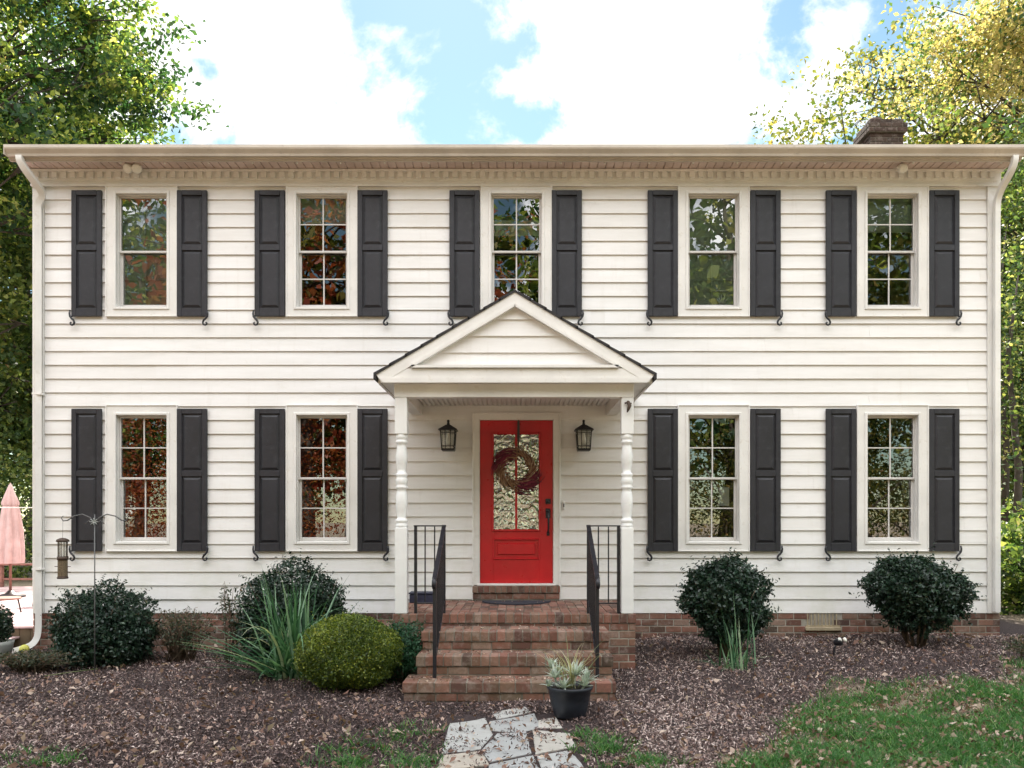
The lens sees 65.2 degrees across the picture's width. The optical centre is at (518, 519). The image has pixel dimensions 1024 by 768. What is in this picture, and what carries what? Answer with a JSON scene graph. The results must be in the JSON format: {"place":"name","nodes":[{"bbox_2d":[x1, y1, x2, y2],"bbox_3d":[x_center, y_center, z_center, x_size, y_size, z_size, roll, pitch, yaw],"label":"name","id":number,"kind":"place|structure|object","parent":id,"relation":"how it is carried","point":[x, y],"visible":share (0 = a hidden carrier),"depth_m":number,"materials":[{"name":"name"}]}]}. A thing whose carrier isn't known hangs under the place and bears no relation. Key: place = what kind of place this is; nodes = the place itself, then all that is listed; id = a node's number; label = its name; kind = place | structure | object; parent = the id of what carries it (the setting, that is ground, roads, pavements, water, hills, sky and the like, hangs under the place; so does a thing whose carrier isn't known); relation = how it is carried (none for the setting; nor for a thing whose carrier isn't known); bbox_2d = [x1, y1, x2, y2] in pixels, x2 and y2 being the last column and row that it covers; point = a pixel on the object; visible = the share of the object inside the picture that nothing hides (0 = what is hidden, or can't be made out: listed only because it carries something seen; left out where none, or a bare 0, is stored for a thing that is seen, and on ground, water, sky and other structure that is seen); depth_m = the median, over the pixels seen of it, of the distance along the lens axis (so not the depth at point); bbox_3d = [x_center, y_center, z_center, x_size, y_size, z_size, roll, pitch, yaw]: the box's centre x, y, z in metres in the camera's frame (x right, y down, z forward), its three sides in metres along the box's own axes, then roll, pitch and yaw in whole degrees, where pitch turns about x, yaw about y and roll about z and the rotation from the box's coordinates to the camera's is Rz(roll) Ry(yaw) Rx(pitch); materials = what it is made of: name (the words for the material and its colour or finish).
{"place":"outdoors","nodes":[
{"label":"outdoors","id":0,"kind":"place"},
{"bbox_2d":[409,591,432,602],"bbox_3d":[-1.150,0.936,9.720,0.336,0.125,0.216,0,0,0],"label":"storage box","id":1,"kind":"object","parent":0,"point":[420,596],"visible":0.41,"depth_m":9.62,"materials":[{"name":"blue plastic"}]},
{"bbox_2d":[0,527,1023,767],"bbox_3d":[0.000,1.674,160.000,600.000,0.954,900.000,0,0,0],"label":"ground","id":2,"kind":"structure","parent":0,"point":[1012,624],"depth_m":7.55,"materials":[{"name":"brown wood"}]},
{"bbox_2d":[0,602,14,655],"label":"planter","id":3,"kind":"object","parent":2,"relation":"on","point":[7,627],"visible":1,"depth_m":9.25,"materials":[{"name":"green plant"}]},
{"bbox_2d":[0,442,31,580],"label":"brush","id":4,"kind":"object","parent":2,"relation":"on","point":[27,522],"visible":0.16,"depth_m":21.29,"materials":[{"name":"green plant"}]},
{"bbox_2d":[0,120,31,430],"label":"woodland tree","id":5,"kind":"object","parent":2,"relation":"on","point":[23,330],"visible":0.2,"depth_m":23.99,"materials":[{"name":"green plant"}]},
{"bbox_2d":[0,189,31,553],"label":"woodland tree","id":6,"kind":"object","parent":2,"relation":"on","point":[1,302],"depth_m":33.21,"materials":[{"name":"green plant"}]},
{"bbox_2d":[0,563,32,645],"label":"wooden deck","id":7,"kind":"structure","parent":2,"relation":"on","point":[23,626],"depth_m":12.16,"materials":[{"name":"white wood"}]},
{"bbox_2d":[0,596,21,611],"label":"patio table","id":8,"kind":"object","parent":7,"relation":"on","point":[5,598],"visible":1,"depth_m":11.72,"materials":[{"name":"white wood"}]},
{"bbox_2d":[0,483,25,596],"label":"patio umbrella","id":9,"kind":"object","parent":7,"relation":"on","point":[12,546],"visible":0.96,"depth_m":14.00,"materials":[{"name":"pink fabric"}]},
{"bbox_2d":[19,645,29,652],"bbox_3d":[-6.000,1.568,9.720,0.109,0.110,0.109,0,0,0],"label":"ball","id":10,"kind":"object","parent":2,"relation":"on","point":[24,647],"visible":0.69,"depth_m":9.69,"materials":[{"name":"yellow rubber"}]},
{"bbox_2d":[0,648,81,674],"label":"shrub","id":11,"kind":"object","parent":2,"relation":"on","point":[29,661],"visible":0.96,"depth_m":8.56,"materials":[{"name":"green plant"}]},
{"bbox_2d":[45,668,97,675],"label":"fallen twig","id":12,"kind":"object","parent":2,"relation":"on","point":[70,672],"visible":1,"depth_m":8.53,"materials":[{"name":"brown wood"}]},
{"bbox_2d":[0,63,170,486],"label":"woodland tree","id":13,"kind":"object","parent":2,"relation":"on","point":[26,334],"depth_m":27.17,"materials":[{"name":"green plant"}]},
{"bbox_2d":[0,95,185,506],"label":"woodland tree","id":14,"kind":"object","parent":2,"relation":"on","point":[20,436],"visible":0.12,"depth_m":22.55,"materials":[{"name":"green plant"}]},
{"bbox_2d":[61,514,127,674],"bbox_3d":[-4.500,0.846,8.492,0.720,1.826,0.030,0,0,0],"label":"shepherd hook","id":15,"kind":"object","parent":2,"relation":"on","point":[94,521],"visible":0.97,"depth_m":8.49,"materials":[{"name":"grey metal"}]},
{"bbox_2d":[54,538,70,578],"bbox_3d":[-4.840,0.309,8.500,0.130,0.630,0.130,0,0,45],"label":"bird feeder","id":16,"kind":"object","parent":15,"relation":"hanging from","point":[62,566],"visible":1,"depth_m":8.47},
{"bbox_2d":[40,573,165,672],"bbox_3d":[-4.729,1.182,9.144,1.245,1.161,1.363,0,0,-40],"label":"shrub","id":17,"kind":"object","parent":2,"relation":"on","point":[121,628],"visible":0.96,"depth_m":8.88,"materials":[{"name":"green plant"}]},
{"bbox_2d":[0,0,228,278],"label":"leafy tree","id":18,"kind":"object","parent":2,"relation":"on","point":[108,61],"visible":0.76,"depth_m":19.49,"materials":[{"name":"green plant"}]},
{"bbox_2d":[138,606,222,662],"bbox_3d":[-3.859,1.313,9.129,0.973,0.684,0.593,0,0,0],"label":"shrub","id":19,"kind":"object","parent":2,"relation":"on","point":[179,634],"visible":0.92,"depth_m":9.09,"materials":[{"name":"green plant"}]},
{"bbox_2d":[215,581,250,660],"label":"shrub","id":20,"kind":"object","parent":2,"relation":"on","point":[230,611],"visible":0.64,"depth_m":9.18,"materials":[{"name":"grey plant"}]},
{"bbox_2d":[173,568,355,680],"bbox_3d":[-2.562,1.045,8.210,2.079,1.201,1.860,0,0,0],"label":"strap leaf clump","id":21,"kind":"object","parent":2,"relation":"on","point":[282,661],"visible":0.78,"depth_m":8.18,"materials":[{"name":"green plant"}]},
{"bbox_2d":[228,548,356,664],"bbox_3d":[-2.515,1.026,8.991,1.386,1.416,1.228,0,0,0],"label":"shrub","id":22,"kind":"object","parent":2,"relation":"on","point":[322,594],"visible":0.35,"depth_m":8.78,"materials":[{"name":"green plant"}]},
{"bbox_2d":[286,605,408,692],"bbox_3d":[-1.676,1.295,7.874,1.181,0.938,1.167,0,0,0],"label":"shrub","id":23,"kind":"object","parent":2,"relation":"on","point":[324,667],"visible":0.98,"depth_m":7.58,"materials":[{"name":"green plant"}]},
{"bbox_2d":[374,614,427,683],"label":"shrub","id":24,"kind":"object","parent":2,"relation":"on","point":[413,649],"visible":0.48,"depth_m":8.08,"materials":[{"name":"green plant"}]},
{"bbox_2d":[331,585,635,701],"bbox_3d":[-0.372,1.304,8.699,3.255,0.973,2.643,0,0,0],"label":"brick stoop","id":25,"kind":"object","parent":2,"relation":"on","point":[617,632],"visible":0.66,"depth_m":8.06,"materials":[{"name":"brown brick"}]},
{"bbox_2d":[414,525,445,677],"bbox_3d":[-0.947,0.776,8.060,0.347,1.448,1.081,0,0,0],"label":"stair railing","id":26,"kind":"object","parent":25,"relation":"on","point":[439,589],"visible":1,"depth_m":8.22,"materials":[{"name":"black metal"}]},
{"bbox_2d":[407,600,614,681],"bbox_3d":[-0.041,1.243,8.617,2.384,0.536,2.452,0,0,0],"label":"step debris","id":27,"kind":"object","parent":25,"relation":"on","point":[494,678],"visible":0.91,"depth_m":7.66,"materials":[{"name":"brown plant"}]},
{"bbox_2d":[482,600,550,604],"bbox_3d":[-0.022,0.992,9.610,0.840,0.012,0.419,0,0,0],"label":"doormat","id":28,"kind":"object","parent":25,"relation":"on","point":[516,602],"visible":1,"depth_m":9.56,"materials":[{"name":"grey rubber"}]},
{"bbox_2d":[586,525,620,677],"bbox_3d":[0.912,0.776,8.060,0.365,1.448,1.081,0,0,0],"label":"stair railing","id":29,"kind":"object","parent":25,"relation":"on","point":[593,585],"visible":1,"depth_m":8.21,"materials":[{"name":"black metal"}]},
{"bbox_2d":[436,707,583,767],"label":"flagstone path","id":30,"kind":"structure","parent":2,"relation":"on","point":[505,742],"depth_m":6.03,"materials":[{"name":"grey stone"}]},
{"bbox_2d":[0,630,1023,767],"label":"fallen leaves","id":31,"kind":"object","parent":2,"relation":"on","point":[402,713],"visible":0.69,"depth_m":6.64,"materials":[{"name":"brown plant"}]},
{"bbox_2d":[0,653,1023,767],"bbox_3d":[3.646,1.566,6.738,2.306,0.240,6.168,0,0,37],"label":"grass lawn","id":32,"kind":"structure","parent":2,"relation":"on","point":[983,728],"depth_m":6.16,"materials":[{"name":"green plant"}]},
{"bbox_2d":[3,144,1023,653],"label":"house","id":33,"kind":"structure","parent":2,"relation":"on","point":[255,360],"depth_m":9.98,"materials":[{"name":"beige wood"}]},
{"bbox_2d":[0,507,31,507],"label":"clothes line","id":34,"kind":"object","parent":33,"relation":"attached to","point":[15,507],"depth_m":12.71,"materials":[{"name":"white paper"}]},
{"bbox_2d":[123,163,141,173],"bbox_3d":[-4.726,-4.350,9.852,0.234,0.207,0.198,0,0,0],"label":"flood light","id":35,"kind":"object","parent":33,"relation":"attached to","point":[128,168],"visible":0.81,"depth_m":9.78,"materials":[{"name":"white paint"}]},
{"bbox_2d":[105,186,178,316],"bbox_3d":[-4.689,-3.361,10.036,0.897,1.664,0.188,0,0,0],"label":"window","id":36,"kind":"structure","parent":33,"relation":"in","point":[141,221],"depth_m":10.05,"materials":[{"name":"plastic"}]},
{"bbox_2d":[105,404,178,551],"bbox_3d":[-4.689,-0.522,10.036,0.897,1.830,0.188,0,0,0],"label":"window","id":37,"kind":"structure","parent":33,"relation":"in","point":[115,414],"depth_m":9.95,"materials":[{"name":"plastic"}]},
{"bbox_2d":[286,186,357,316],"bbox_3d":[-2.444,-3.361,10.036,0.897,1.664,0.188,0,0,0],"label":"window","id":38,"kind":"structure","parent":33,"relation":"in","point":[323,206],"depth_m":9.95,"materials":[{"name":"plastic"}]},
{"bbox_2d":[286,404,357,551],"bbox_3d":[-2.444,-0.522,10.036,0.897,1.830,0.188,0,0,0],"label":"window","id":39,"kind":"structure","parent":33,"relation":"in","point":[295,541],"depth_m":9.95,"materials":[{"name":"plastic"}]},
{"bbox_2d":[438,420,457,451],"bbox_3d":[-0.859,-1.040,9.845,0.226,0.385,0.255,0,0,0],"label":"wall lantern","id":40,"kind":"object","parent":33,"relation":"attached to","point":[450,431],"depth_m":9.77,"materials":[{"name":"black metal"}]},
{"bbox_2d":[480,186,551,310],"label":"window","id":41,"kind":"structure","parent":33,"relation":"in","point":[489,227],"depth_m":9.95,"materials":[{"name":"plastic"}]},
{"bbox_2d":[480,420,552,582],"bbox_3d":[-0.022,-0.227,9.970,0.909,2.032,0.120,0,0,0],"label":"front door","id":42,"kind":"structure","parent":33,"relation":"in","point":[516,530],"depth_m":9.99,"materials":[{"name":"red paint"}]},
{"bbox_2d":[491,420,542,494],"bbox_3d":[-0.005,-0.780,9.946,0.680,0.941,0.093,0,0,0],"label":"wreath","id":43,"kind":"object","parent":42,"relation":"hanging from","point":[505,456],"visible":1,"depth_m":9.93,"materials":[{"name":"plant"}]},
{"bbox_2d":[574,420,593,451],"bbox_3d":[0.804,-1.040,9.845,0.226,0.385,0.255,0,0,0],"label":"wall lantern","id":44,"kind":"object","parent":33,"relation":"attached to","point":[584,430],"depth_m":9.79,"materials":[{"name":"black metal"}]},
{"bbox_2d":[625,401,631,411],"bbox_3d":[1.165,-1.203,8.470,0.076,0.132,0.062,0,0,0],"label":"wind chime bracket","id":45,"kind":"object","parent":33,"relation":"attached to","point":[628,403],"visible":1,"depth_m":8.45,"materials":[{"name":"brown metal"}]},
{"bbox_2d":[677,186,749,316],"bbox_3d":[2.433,-3.361,10.036,0.897,1.664,0.188,0,0,0],"label":"window","id":46,"kind":"structure","parent":33,"relation":"in","point":[714,221],"depth_m":10.05,"materials":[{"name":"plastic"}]},
{"bbox_2d":[677,404,749,551],"bbox_3d":[2.433,-0.522,10.036,0.897,1.830,0.188,0,0,0],"label":"window","id":47,"kind":"structure","parent":33,"relation":"in","point":[740,540],"depth_m":9.95,"materials":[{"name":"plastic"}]},
{"bbox_2d":[853,117,907,143],"bbox_3d":[6.430,-2.720,14.225,0.684,8.780,0.650,0,0,0],"label":"chimney","id":48,"kind":"object","parent":33,"relation":"on","point":[876,130],"visible":0.09,"depth_m":13.95,"materials":[{"name":"brick"}]},
{"bbox_2d":[855,186,928,316],"bbox_3d":[4.661,-3.361,10.036,0.897,1.664,0.188,0,0,0],"label":"window","id":49,"kind":"structure","parent":33,"relation":"in","point":[879,209],"depth_m":9.95,"materials":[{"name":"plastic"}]},
{"bbox_2d":[855,404,928,551],"bbox_3d":[4.661,-0.522,10.036,0.897,1.830,0.188,0,0,0],"label":"window","id":50,"kind":"structure","parent":33,"relation":"in","point":[918,540],"depth_m":9.95,"materials":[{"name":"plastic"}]},
{"bbox_2d":[893,163,907,173],"bbox_3d":[4.693,-4.350,9.852,0.161,0.207,0.198,0,0,0],"label":"flood light","id":51,"kind":"object","parent":33,"relation":"attached to","point":[901,168],"visible":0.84,"depth_m":9.78,"materials":[{"name":"white paint"}]},
{"bbox_2d":[547,681,592,719],"bbox_3d":[0.445,1.558,6.900,0.400,0.268,0.400,0,0,0],"label":"flower pot","id":52,"kind":"object","parent":2,"relation":"on","point":[568,703],"visible":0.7,"depth_m":6.76,"materials":[{"name":"black plastic"}]},
{"bbox_2d":[538,637,608,689],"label":"silver plant","id":53,"kind":"object","parent":52,"relation":"on","point":[574,671],"visible":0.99,"depth_m":6.85,"materials":[{"name":"green plant"}]},
{"bbox_2d":[674,547,781,659],"bbox_3d":[2.282,0.923,8.749,1.131,1.260,1.030,0,0,24],"label":"shrub","id":54,"kind":"object","parent":2,"relation":"on","point":[708,588],"visible":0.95,"depth_m":8.52,"materials":[{"name":"green plant"}]},
{"bbox_2d":[698,594,773,671],"bbox_3d":[2.198,1.138,8.316,0.759,0.827,0.679,0,0,-17],"label":"strap leaf clump","id":55,"kind":"object","parent":2,"relation":"on","point":[732,654],"visible":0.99,"depth_m":8.27,"materials":[{"name":"green plant"}]},
{"bbox_2d":[833,637,846,654],"bbox_3d":[3.534,1.409,8.790,0.142,0.246,0.090,0,0,34],"label":"garden spotlight","id":56,"kind":"object","parent":2,"relation":"on","point":[837,641],"visible":0.98,"depth_m":8.78,"materials":[{"name":"black metal"}]},
{"bbox_2d":[749,0,1023,247],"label":"turning tree","id":57,"kind":"object","parent":2,"relation":"on","point":[874,84],"visible":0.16,"depth_m":28.33,"materials":[{"name":"yellow plant"}]},
{"bbox_2d":[848,543,986,647],"bbox_3d":[4.556,0.875,9.130,1.297,1.243,1.187,0,0,42],"label":"shrub","id":58,"kind":"object","parent":2,"relation":"on","point":[921,596],"visible":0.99,"depth_m":8.92,"materials":[{"name":"green plant"}]},
{"bbox_2d":[818,0,1023,275],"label":"golden tree","id":59,"kind":"object","parent":2,"relation":"on","point":[1002,51],"visible":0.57,"depth_m":21.57,"materials":[{"name":"yellow plant"}]},
{"bbox_2d":[832,91,1023,491],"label":"woodland tree","id":60,"kind":"object","parent":2,"relation":"on","point":[850,137],"depth_m":27.45,"materials":[{"name":"green plant"}]},
{"bbox_2d":[903,105,1023,404],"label":"woodland tree","id":61,"kind":"object","parent":2,"relation":"on","point":[964,128],"visible":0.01,"depth_m":22.79,"materials":[{"name":"green plant"}]},
{"bbox_2d":[906,117,1023,528],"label":"thin tree","id":62,"kind":"object","parent":2,"relation":"on","point":[1005,492],"visible":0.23,"depth_m":17.14,"materials":[{"name":"green plant"}]},
{"bbox_2d":[915,96,1023,506],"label":"woodland tree","id":63,"kind":"object","parent":2,"relation":"on","point":[1006,203],"visible":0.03,"depth_m":18.70,"materials":[{"name":"green plant"}]},
{"bbox_2d":[996,635,1023,660],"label":"shrub","id":64,"kind":"object","parent":2,"relation":"on","point":[1020,650],"visible":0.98,"depth_m":8.52,"materials":[{"name":"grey plant"}]},
{"bbox_2d":[1000,497,1023,615],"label":"brush","id":65,"kind":"object","parent":2,"relation":"on","point":[1012,566],"visible":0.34,"depth_m":12.14,"materials":[{"name":"green plant"}]},
{"bbox_2d":[1001,169,1023,523],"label":"thin tree","id":66,"kind":"object","parent":2,"relation":"on","point":[1013,406],"visible":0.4,"depth_m":15.46,"materials":[{"name":"green plant"}]},
{"bbox_2d":[1001,487,1023,543],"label":"brush","id":67,"kind":"object","parent":2,"relation":"on","point":[1011,497],"visible":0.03,"depth_m":17.54,"materials":[{"name":"green plant"}]},
{"bbox_2d":[1002,224,1022,376],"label":"woodland tree","id":68,"kind":"object","parent":2,"relation":"on","point":[1008,291],"depth_m":24.21,"materials":[{"name":"green plant"}]},
{"bbox_2d":[0,0,1023,518],"label":"sky","id":69,"kind":"structure","parent":0,"point":[282,71],"materials":[{"name":"white"}]}
]}

